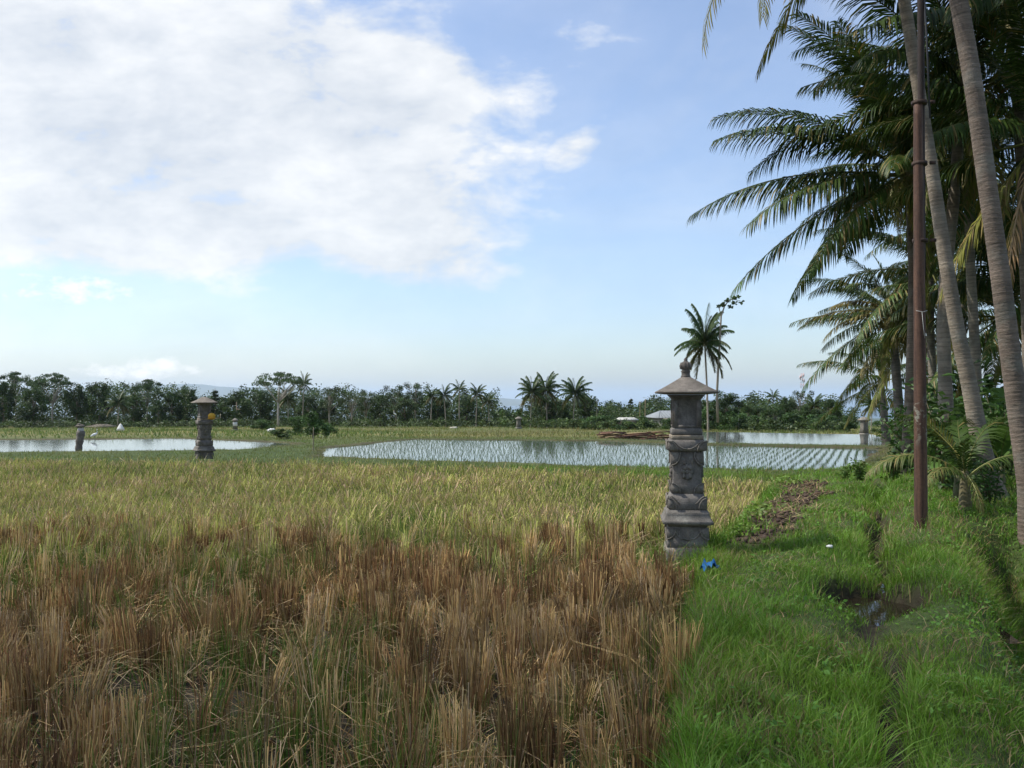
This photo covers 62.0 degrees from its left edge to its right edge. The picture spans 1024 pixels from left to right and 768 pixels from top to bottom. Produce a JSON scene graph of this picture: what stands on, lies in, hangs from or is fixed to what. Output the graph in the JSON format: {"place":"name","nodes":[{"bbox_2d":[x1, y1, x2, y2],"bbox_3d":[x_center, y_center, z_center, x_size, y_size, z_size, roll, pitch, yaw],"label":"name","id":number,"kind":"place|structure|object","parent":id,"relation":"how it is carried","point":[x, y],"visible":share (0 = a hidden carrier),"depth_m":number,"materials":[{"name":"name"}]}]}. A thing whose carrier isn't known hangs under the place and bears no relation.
{"place":"outdoors","nodes":[
{"label":"outdoors","id":0,"kind":"place"},
{"bbox_2d":[0,438,289,451],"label":"paddy water","id":1,"kind":"structure","parent":0,"point":[90,444],"depth_m":41.92,"materials":[{"name":"grey liquid"}]},
{"bbox_2d":[16,384,525,405],"bbox_3d":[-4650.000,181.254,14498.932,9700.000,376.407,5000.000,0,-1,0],"label":"hills","id":2,"kind":"structure","parent":0,"point":[202,389],"depth_m":13398.06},
{"bbox_2d":[21,563,652,767],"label":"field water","id":3,"kind":"structure","parent":0,"point":[345,711],"depth_m":5.77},
{"bbox_2d":[14,400,903,417],"bbox_3d":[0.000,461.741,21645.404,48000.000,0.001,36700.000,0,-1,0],"label":"sea","id":4,"kind":"structure","parent":0,"point":[848,405],"depth_m":10242.53,"materials":[{"name":"liquid"}]},
{"bbox_2d":[0,0,1021,399],"label":"sky","id":5,"kind":"structure","parent":0,"point":[369,195],"materials":[{"name":"blue"}]},
{"bbox_2d":[0,418,1023,767],"bbox_3d":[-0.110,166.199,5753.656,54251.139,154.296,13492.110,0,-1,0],"label":"ground","id":6,"kind":"structure","parent":0,"point":[912,598],"depth_m":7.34,"materials":[{"name":"green plant"}]},
{"bbox_2d":[0,381,15,426],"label":"broadleaf tree","id":7,"kind":"object","parent":6,"relation":"on","point":[4,388],"visible":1,"depth_m":137.68,"materials":[{"name":"green plant"}]},
{"bbox_2d":[0,371,38,422],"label":"umbrella tree","id":8,"kind":"object","parent":6,"relation":"on","point":[14,376],"visible":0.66,"depth_m":149.79,"materials":[{"name":"green plant"}]},
{"bbox_2d":[14,385,50,426],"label":"broadleaf tree","id":9,"kind":"object","parent":6,"relation":"on","point":[37,396],"visible":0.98,"depth_m":134.40,"materials":[{"name":"green plant"}]},
{"bbox_2d":[28,372,76,426],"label":"umbrella tree","id":10,"kind":"object","parent":6,"relation":"on","point":[54,380],"visible":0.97,"depth_m":139.68,"materials":[{"name":"green plant"}]},
{"bbox_2d":[61,384,92,427],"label":"broadleaf tree","id":11,"kind":"object","parent":6,"relation":"on","point":[67,401],"visible":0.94,"depth_m":139.35,"materials":[{"name":"green plant"}]},
{"bbox_2d":[75,423,84,450],"bbox_3d":[-18.459,2.410,36.397,0.403,1.474,0.346,0,-1,-23],"label":"stone post","id":12,"kind":"object","parent":6,"relation":"on","point":[80,435],"visible":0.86,"depth_m":36.29,"materials":[{"name":"stone"}]},
{"bbox_2d":[85,382,112,422],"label":"broadleaf tree","id":13,"kind":"object","parent":6,"relation":"on","point":[105,391],"visible":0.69,"depth_m":144.66,"materials":[{"name":"green plant"}]},
{"bbox_2d":[103,391,135,425],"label":"palm tree","id":14,"kind":"object","parent":6,"relation":"on","point":[117,402],"visible":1,"depth_m":124.65,"materials":[{"name":"green plant"}]},
{"bbox_2d":[124,392,147,422],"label":"broadleaf tree","id":15,"kind":"object","parent":6,"relation":"on","point":[133,412],"visible":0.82,"depth_m":139.62,"materials":[{"name":"green plant"}]},
{"bbox_2d":[128,379,164,425],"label":"umbrella tree","id":16,"kind":"object","parent":6,"relation":"on","point":[150,382],"visible":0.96,"depth_m":141.59,"materials":[{"name":"green plant"}]},
{"bbox_2d":[145,400,169,426],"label":"broadleaf tree","id":17,"kind":"object","parent":6,"relation":"on","point":[155,408],"visible":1,"depth_m":131.45,"materials":[{"name":"green plant"}]},
{"bbox_2d":[161,390,183,421],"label":"broadleaf tree","id":18,"kind":"object","parent":6,"relation":"on","point":[178,408],"visible":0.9,"depth_m":137.50,"materials":[{"name":"green plant"}]},
{"bbox_2d":[175,385,197,420],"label":"broadleaf tree","id":19,"kind":"object","parent":6,"relation":"on","point":[183,390],"visible":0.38,"depth_m":143.53,"materials":[{"name":"green plant"}]},
{"bbox_2d":[191,397,218,458],"bbox_3d":[-9.458,1.559,26.179,0.676,2.325,0.676,1,-1,-33],"label":"stone shrine","id":20,"kind":"object","parent":6,"relation":"on","point":[204,447],"visible":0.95,"depth_m":26.03,"materials":[{"name":"grey stone"}]},
{"bbox_2d":[217,390,254,426],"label":"broadleaf tree","id":21,"kind":"object","parent":6,"relation":"on","point":[236,412],"visible":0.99,"depth_m":137.28,"materials":[{"name":"green plant"}]},
{"bbox_2d":[247,390,273,421],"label":"broadleaf tree","id":22,"kind":"object","parent":6,"relation":"on","point":[261,410],"visible":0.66,"depth_m":141.43,"materials":[{"name":"green plant"}]},
{"bbox_2d":[249,371,308,426],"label":"umbrella tree","id":23,"kind":"object","parent":6,"relation":"on","point":[295,381],"visible":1,"depth_m":119.77,"materials":[{"name":"green plant"}]},
{"bbox_2d":[276,386,300,416],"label":"palm tree","id":24,"kind":"object","parent":6,"relation":"on","point":[290,396],"visible":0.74,"depth_m":125.78,"materials":[{"name":"green plant"}]},
{"bbox_2d":[284,416,309,434],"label":"bush","id":25,"kind":"object","parent":6,"relation":"on","point":[298,427],"visible":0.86,"depth_m":57.67,"materials":[{"name":"green plant"}]},
{"bbox_2d":[295,394,317,424],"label":"broadleaf tree","id":26,"kind":"object","parent":6,"relation":"on","point":[308,402],"visible":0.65,"depth_m":134.42,"materials":[{"name":"green plant"}]},
{"bbox_2d":[301,411,332,436],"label":"bush","id":27,"kind":"object","parent":6,"relation":"on","point":[322,425],"visible":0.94,"depth_m":49.86,"materials":[{"name":"green plant"}]},
{"bbox_2d":[312,400,337,420],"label":"broadleaf tree","id":28,"kind":"object","parent":6,"relation":"on","point":[324,413],"visible":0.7,"depth_m":137.22,"materials":[{"name":"green plant"}]},
{"bbox_2d":[318,387,342,422],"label":"broadleaf tree","id":29,"kind":"object","parent":6,"relation":"on","point":[330,398],"visible":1,"depth_m":127.71,"materials":[{"name":"green plant"}]},
{"bbox_2d":[339,392,368,424],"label":"broadleaf tree","id":30,"kind":"object","parent":6,"relation":"on","point":[352,406],"visible":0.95,"depth_m":134.81,"materials":[{"name":"green plant"}]},
{"bbox_2d":[357,389,377,417],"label":"broadleaf tree","id":31,"kind":"object","parent":6,"relation":"on","point":[365,404],"visible":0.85,"depth_m":137.59,"materials":[{"name":"green plant"}]},
{"bbox_2d":[0,500,747,767],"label":"weeds","id":32,"kind":"object","parent":6,"relation":"on","point":[205,663],"visible":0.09,"depth_m":5.87,"materials":[{"name":"green plant"}]},
{"bbox_2d":[369,394,393,426],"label":"broadleaf tree","id":33,"kind":"object","parent":6,"relation":"on","point":[375,409],"visible":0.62,"depth_m":141.57,"materials":[{"name":"green plant"}]},
{"bbox_2d":[0,455,773,767],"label":"rice stubble","id":34,"kind":"object","parent":6,"relation":"on","point":[38,502],"visible":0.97,"depth_m":7.08,"materials":[{"name":"brown plant"}]},
{"bbox_2d":[379,385,412,425],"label":"broadleaf tree","id":35,"kind":"object","parent":6,"relation":"on","point":[398,394],"visible":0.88,"depth_m":137.62,"materials":[{"name":"green plant"}]},
{"bbox_2d":[389,397,418,420],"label":"broadleaf tree","id":36,"kind":"object","parent":6,"relation":"on","point":[404,403],"visible":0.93,"depth_m":134.65,"materials":[{"name":"green plant"}]},
{"bbox_2d":[403,383,424,424],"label":"broadleaf tree","id":37,"kind":"object","parent":6,"relation":"on","point":[417,393],"visible":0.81,"depth_m":139.80,"materials":[{"name":"green plant"}]},
{"bbox_2d":[0,415,845,431],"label":"undergrowth","id":38,"kind":"object","parent":6,"relation":"on","point":[804,425],"visible":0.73,"depth_m":124.17,"materials":[{"name":"green plant"}]},
{"bbox_2d":[0,376,862,428],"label":"woodland","id":39,"kind":"object","parent":6,"relation":"on","point":[607,411],"visible":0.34,"depth_m":141.20,"materials":[{"name":"green plant"}]},
{"bbox_2d":[424,396,450,419],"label":"broadleaf tree","id":40,"kind":"object","parent":6,"relation":"on","point":[439,413],"visible":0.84,"depth_m":139.07,"materials":[{"name":"green plant"}]},
{"bbox_2d":[434,383,455,426],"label":"palm tree","id":41,"kind":"object","parent":6,"relation":"on","point":[440,393],"visible":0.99,"depth_m":126.91,"materials":[{"name":"green plant"}]},
{"bbox_2d":[0,425,893,483],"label":"field grass","id":42,"kind":"structure","parent":6,"relation":"on","point":[215,429],"depth_m":51.59,"materials":[{"name":"green plant"}]},
{"bbox_2d":[426,603,479,656],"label":"stubble clump","id":43,"kind":"object","parent":6,"relation":"on","point":[458,626],"visible":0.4,"depth_m":6.48,"materials":[{"name":"plant"}]},
{"bbox_2d":[453,395,481,425],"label":"broadleaf tree","id":44,"kind":"object","parent":6,"relation":"on","point":[467,406],"visible":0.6,"depth_m":141.47,"materials":[{"name":"green plant"}]},
{"bbox_2d":[468,383,487,426],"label":"palm tree","id":45,"kind":"object","parent":6,"relation":"on","point":[475,391],"visible":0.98,"depth_m":127.91,"materials":[{"name":"green plant"}]},
{"bbox_2d":[474,597,542,667],"bbox_3d":[0.059,1.829,6.211,0.594,0.521,0.640,0,-1,-23],"label":"stubble clump","id":46,"kind":"object","parent":6,"relation":"on","point":[506,617],"visible":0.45,"depth_m":6.28,"materials":[{"name":"plant"}]},
{"bbox_2d":[515,374,547,426],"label":"palm tree","id":47,"kind":"object","parent":6,"relation":"on","point":[535,389],"visible":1,"depth_m":107.80,"materials":[{"name":"green plant"}]},
{"bbox_2d":[485,681,596,767],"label":"stubble clump","id":48,"kind":"object","parent":6,"relation":"on","point":[524,712],"visible":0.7,"depth_m":4.29,"materials":[{"name":"plant"}]},
{"bbox_2d":[534,394,558,419],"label":"broadleaf tree","id":49,"kind":"object","parent":6,"relation":"on","point":[550,414],"visible":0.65,"depth_m":111.63,"materials":[{"name":"green plant"}]},
{"bbox_2d":[532,371,563,426],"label":"palm tree","id":50,"kind":"object","parent":6,"relation":"on","point":[548,385],"visible":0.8,"depth_m":109.72,"materials":[{"name":"green plant"}]},
{"bbox_2d":[548,400,570,420],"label":"broadleaf tree","id":51,"kind":"object","parent":6,"relation":"on","point":[565,414],"visible":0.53,"depth_m":113.56,"materials":[{"name":"green plant"}]},
{"bbox_2d":[555,376,592,419],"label":"palm tree","id":52,"kind":"object","parent":6,"relation":"on","point":[578,390],"visible":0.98,"depth_m":107.68,"materials":[{"name":"green plant"}]},
{"bbox_2d":[549,563,606,618],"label":"stubble clump","id":53,"kind":"object","parent":6,"relation":"on","point":[586,582],"visible":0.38,"depth_m":7.54,"materials":[{"name":"plant"}]},
{"bbox_2d":[576,397,599,418],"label":"broadleaf tree","id":54,"kind":"object","parent":6,"relation":"on","point":[581,411],"visible":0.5,"depth_m":115.68,"materials":[{"name":"green plant"}]},
{"bbox_2d":[573,694,673,767],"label":"stubble clump","id":55,"kind":"object","parent":6,"relation":"on","point":[650,744],"visible":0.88,"depth_m":4.19,"materials":[{"name":"plant"}]},
{"bbox_2d":[596,431,669,438],"bbox_3d":[7.431,2.947,47.896,5.459,0.626,1.116,0,-1,-3],"label":"brushwood pile","id":56,"kind":"object","parent":6,"relation":"on","point":[633,435],"visible":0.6,"depth_m":47.73,"materials":[{"name":"brown plant"}]},
{"bbox_2d":[577,602,724,694],"bbox_3d":[1.074,1.647,5.492,1.381,0.579,0.992,0,-1,0],"label":"stubble clump","id":57,"kind":"object","parent":6,"relation":"on","point":[683,644],"visible":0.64,"depth_m":5.30,"materials":[{"name":"plant"}]},
{"bbox_2d":[644,410,710,426],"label":"house","id":58,"kind":"structure","parent":6,"relation":"on","point":[657,416],"depth_m":110.10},
{"bbox_2d":[655,357,718,560],"bbox_3d":[2.000,0.969,9.786,0.676,2.550,0.676,0,-1,7],"label":"stone shrine","id":59,"kind":"object","parent":6,"relation":"on","point":[684,515],"visible":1,"depth_m":9.60,"materials":[{"name":"grey stone"}]},
{"bbox_2d":[674,303,734,430],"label":"palm tree","id":60,"kind":"object","parent":6,"relation":"on","point":[707,337],"visible":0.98,"depth_m":75.75,"materials":[{"name":"green plant"}]},
{"bbox_2d":[701,407,721,429],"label":"bush","id":61,"kind":"object","parent":6,"relation":"on","point":[704,420],"visible":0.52,"depth_m":77.81,"materials":[{"name":"green plant"}]},
{"bbox_2d":[704,390,744,428],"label":"broadleaf tree","id":62,"kind":"object","parent":6,"relation":"on","point":[724,400],"visible":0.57,"depth_m":81.44,"materials":[{"name":"green plant"}]},
{"bbox_2d":[716,295,743,422],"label":"slim tree","id":63,"kind":"object","parent":6,"relation":"on","point":[723,304],"visible":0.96,"depth_m":74.99,"materials":[{"name":"grey plant"}]},
{"bbox_2d":[712,411,747,430],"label":"bush","id":64,"kind":"object","parent":6,"relation":"on","point":[732,416],"visible":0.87,"depth_m":79.37,"materials":[{"name":"green plant"}]},
{"bbox_2d":[725,474,805,537],"bbox_3d":[4.210,2.007,14.129,1.339,0.573,8.379,0,-1,23],"label":"ground cover","id":65,"kind":"object","parent":6,"relation":"on","point":[779,478],"visible":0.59,"depth_m":12.00,"materials":[{"name":"green plant"}]},
{"bbox_2d":[727,477,835,551],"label":"soil clods","id":66,"kind":"object","parent":6,"relation":"on","point":[807,497],"visible":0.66,"depth_m":12.36,"materials":[{"name":"soil"}]},
{"bbox_2d":[773,396,796,418],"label":"broadleaf tree","id":67,"kind":"object","parent":6,"relation":"on","point":[785,407],"visible":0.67,"depth_m":105.56,"materials":[{"name":"green plant"}]},
{"bbox_2d":[770,412,803,429],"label":"bush","id":68,"kind":"object","parent":6,"relation":"on","point":[787,420],"visible":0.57,"depth_m":87.89,"materials":[{"name":"green plant"}]},
{"bbox_2d":[791,405,822,422],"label":"broadleaf tree","id":69,"kind":"object","parent":6,"relation":"on","point":[804,411],"visible":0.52,"depth_m":93.48,"materials":[{"name":"green plant"}]},
{"bbox_2d":[801,393,824,412],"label":"palm tree","id":70,"kind":"object","parent":6,"relation":"on","point":[816,403],"visible":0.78,"depth_m":103.81,"materials":[{"name":"green plant"}]},
{"bbox_2d":[803,413,836,430],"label":"bush","id":71,"kind":"object","parent":6,"relation":"on","point":[811,417],"visible":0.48,"depth_m":85.62,"materials":[{"name":"green plant"}]},
{"bbox_2d":[818,398,841,421],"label":"broadleaf tree","id":72,"kind":"object","parent":6,"relation":"on","point":[827,404],"visible":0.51,"depth_m":97.28,"materials":[{"name":"green plant"}]},
{"bbox_2d":[687,9,1023,475],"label":"palm tree","id":73,"kind":"object","parent":6,"relation":"on","point":[842,237],"visible":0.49,"depth_m":20.41,"materials":[{"name":"green plant"}]},
{"bbox_2d":[702,0,1010,500],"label":"palm tree","id":74,"kind":"object","parent":6,"relation":"on","point":[974,410],"visible":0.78,"depth_m":14.16,"materials":[{"name":"grey plant"}]},
{"bbox_2d":[846,457,870,480],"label":"shrub","id":75,"kind":"object","parent":6,"relation":"on","point":[860,472],"visible":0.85,"depth_m":17.43,"materials":[{"name":"green plant"}]},
{"bbox_2d":[796,329,927,444],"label":"palm tree","id":76,"kind":"object","parent":6,"relation":"on","point":[860,397],"visible":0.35,"depth_m":42.06,"materials":[{"name":"green plant"}]},
{"bbox_2d":[746,0,1023,471],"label":"palm tree","id":77,"kind":"object","parent":6,"relation":"on","point":[944,363],"visible":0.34,"depth_m":18.94,"materials":[{"name":"green plant"}]},
{"bbox_2d":[871,403,902,454],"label":"shrub","id":78,"kind":"object","parent":6,"relation":"on","point":[896,435],"visible":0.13,"depth_m":23.68,"materials":[{"name":"green plant"}]},
{"bbox_2d":[877,388,903,456],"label":"shrub","id":79,"kind":"object","parent":6,"relation":"on","point":[898,412],"visible":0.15,"depth_m":27.95,"materials":[{"name":"green plant"}]},
{"bbox_2d":[789,266,997,423],"bbox_3d":[16.976,-1.290,36.299,9.833,8.417,8.988,0,-1,0],"label":"palm tree","id":80,"kind":"object","parent":6,"relation":"on","point":[872,358],"visible":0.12,"depth_m":35.91,"materials":[{"name":"green plant"}]},
{"bbox_2d":[880,449,907,481],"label":"shrub","id":81,"kind":"object","parent":6,"relation":"on","point":[893,472],"visible":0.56,"depth_m":16.43,"materials":[{"name":"green plant"}]},
{"bbox_2d":[796,249,993,453],"bbox_3d":[13.501,-0.952,30.155,6.732,7.613,6.263,0,-1,0],"label":"palm tree","id":82,"kind":"object","parent":6,"relation":"on","point":[896,349],"visible":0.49,"depth_m":29.96,"materials":[{"name":"green plant"}]},
{"bbox_2d":[795,0,1023,305],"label":"palm tree","id":83,"kind":"object","parent":6,"relation":"on","point":[1013,124],"visible":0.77,"depth_m":16.60,"materials":[{"name":"green plant"}]},
{"bbox_2d":[799,90,1019,404],"bbox_3d":[12.467,-3.088,22.880,7.808,10.784,7.548,0,-1,-17],"label":"palm tree","id":84,"kind":"object","parent":6,"relation":"on","point":[972,304],"visible":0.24,"depth_m":22.94,"materials":[{"name":"green plant"}]},
{"bbox_2d":[805,155,1020,412],"bbox_3d":[13.239,-2.073,27.168,7.700,9.530,8.025,0,-1,28],"label":"palm tree","id":85,"kind":"object","parent":6,"relation":"on","point":[892,269],"visible":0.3,"depth_m":26.96,"materials":[{"name":"green plant"}]},
{"bbox_2d":[809,0,1023,367],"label":"palm tree","id":86,"kind":"object","parent":6,"relation":"on","point":[945,19],"visible":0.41,"depth_m":17.98,"materials":[{"name":"green plant"}]},
{"bbox_2d":[911,0,935,528],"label":"utility pole","id":87,"kind":"object","parent":6,"relation":"on","point":[919,163],"visible":0.96,"depth_m":10.38,"materials":[{"name":"metal"}]},
{"bbox_2d":[852,154,1015,395],"bbox_3d":[17.666,-3.477,33.101,8.750,12.499,8.577,0,-1,29],"label":"palm tree","id":88,"kind":"object","parent":6,"relation":"on","point":[876,248],"visible":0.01,"depth_m":32.93,"materials":[{"name":"green plant"}]},
{"bbox_2d":[851,221,1021,398],"bbox_3d":[14.937,-1.465,26.085,8.100,7.873,8.040,0,-1,0],"label":"palm tree","id":89,"kind":"object","parent":6,"relation":"on","point":[987,300],"visible":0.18,"depth_m":26.48,"materials":[{"name":"green plant"}]},
{"bbox_2d":[864,410,1014,516],"bbox_3d":[6.677,1.196,12.845,3.108,1.631,1.960,0,-1,0],"label":"young palm","id":90,"kind":"object","parent":6,"relation":"on","point":[965,497],"visible":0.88,"depth_m":12.52,"materials":[{"name":"green plant"}]},
{"bbox_2d":[885,432,994,474],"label":"undergrowth","id":91,"kind":"object","parent":6,"relation":"on","point":[907,445],"visible":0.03,"depth_m":20.12,"materials":[{"name":"green plant"}]},
{"bbox_2d":[901,357,989,416],"bbox_3d":[11.320,0.794,22.204,2.058,3.114,2.884,0,-1,6],"label":"shrub","id":92,"kind":"object","parent":6,"relation":"on","point":[933,393],"visible":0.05,"depth_m":22.38,"materials":[{"name":"green plant"}]},
{"bbox_2d":[928,440,971,500],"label":"banana plant","id":93,"kind":"object","parent":6,"relation":"on","point":[955,486],"visible":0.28,"depth_m":14.14,"materials":[{"name":"green plant"}]},
{"bbox_2d":[899,373,1001,490],"bbox_3d":[7.942,0.958,15.419,1.661,2.344,2.340,0,-1,20],"label":"shrub","id":94,"kind":"object","parent":6,"relation":"on","point":[942,483],"visible":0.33,"depth_m":15.41,"materials":[{"name":"green plant"}]},
{"bbox_2d":[880,207,1021,387],"bbox_3d":[15.176,-1.718,23.939,7.744,8.030,7.609,-1,-1,43],"label":"palm tree","id":95,"kind":"object","parent":6,"relation":"on","point":[981,280],"visible":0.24,"depth_m":23.53,"materials":[{"name":"green plant"}]},
{"bbox_2d":[927,347,1002,410],"bbox_3d":[14.694,0.759,26.891,2.407,3.968,3.428,0,-1,-24],"label":"shrub","id":96,"kind":"object","parent":6,"relation":"on","point":[958,379],"visible":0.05,"depth_m":26.91,"materials":[{"name":"green plant"}]},
{"bbox_2d":[947,442,1010,506],"bbox_3d":[7.269,1.464,13.308,1.200,1.102,0.879,1,-1,-43],"label":"shrub","id":97,"kind":"object","parent":6,"relation":"on","point":[986,487],"visible":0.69,"depth_m":13.23,"materials":[{"name":"green plant"}]},
{"bbox_2d":[949,0,1023,544],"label":"palm tree","id":98,"kind":"object","parent":6,"relation":"on","point":[1012,368],"visible":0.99,"depth_m":11.45,"materials":[{"name":"grey plant"}]},
{"bbox_2d":[965,374,1013,474],"bbox_3d":[9.745,0.885,16.950,2.014,2.189,1.378,1,-1,-34],"label":"shrub","id":99,"kind":"object","parent":6,"relation":"on","point":[1001,409],"visible":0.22,"depth_m":17.06,"materials":[{"name":"green plant"}]},
{"bbox_2d":[985,417,1011,486],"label":"banana plant","id":100,"kind":"object","parent":6,"relation":"on","point":[1005,446],"visible":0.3,"depth_m":14.82,"materials":[{"name":"green plant"}]},
{"bbox_2d":[322,439,878,469],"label":"paddy water","id":101,"kind":"structure","parent":0,"point":[575,455],"depth_m":35.21,"materials":[{"name":"grey liquid"}]},
{"bbox_2d":[334,439,866,468],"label":"rice seedlings","id":102,"kind":"object","parent":101,"relation":"on","point":[639,450],"visible":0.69,"depth_m":35.68,"materials":[{"name":"green plant"}]},
{"bbox_2d":[633,432,883,445],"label":"paddy water","id":103,"kind":"structure","parent":0,"point":[791,438],"depth_m":47.99,"materials":[{"name":"grey liquid"}]},
{"bbox_2d":[825,583,1021,643],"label":"ditch water","id":104,"kind":"structure","parent":0,"point":[876,611],"depth_m":7.17,"materials":[{"name":"grey liquid"}]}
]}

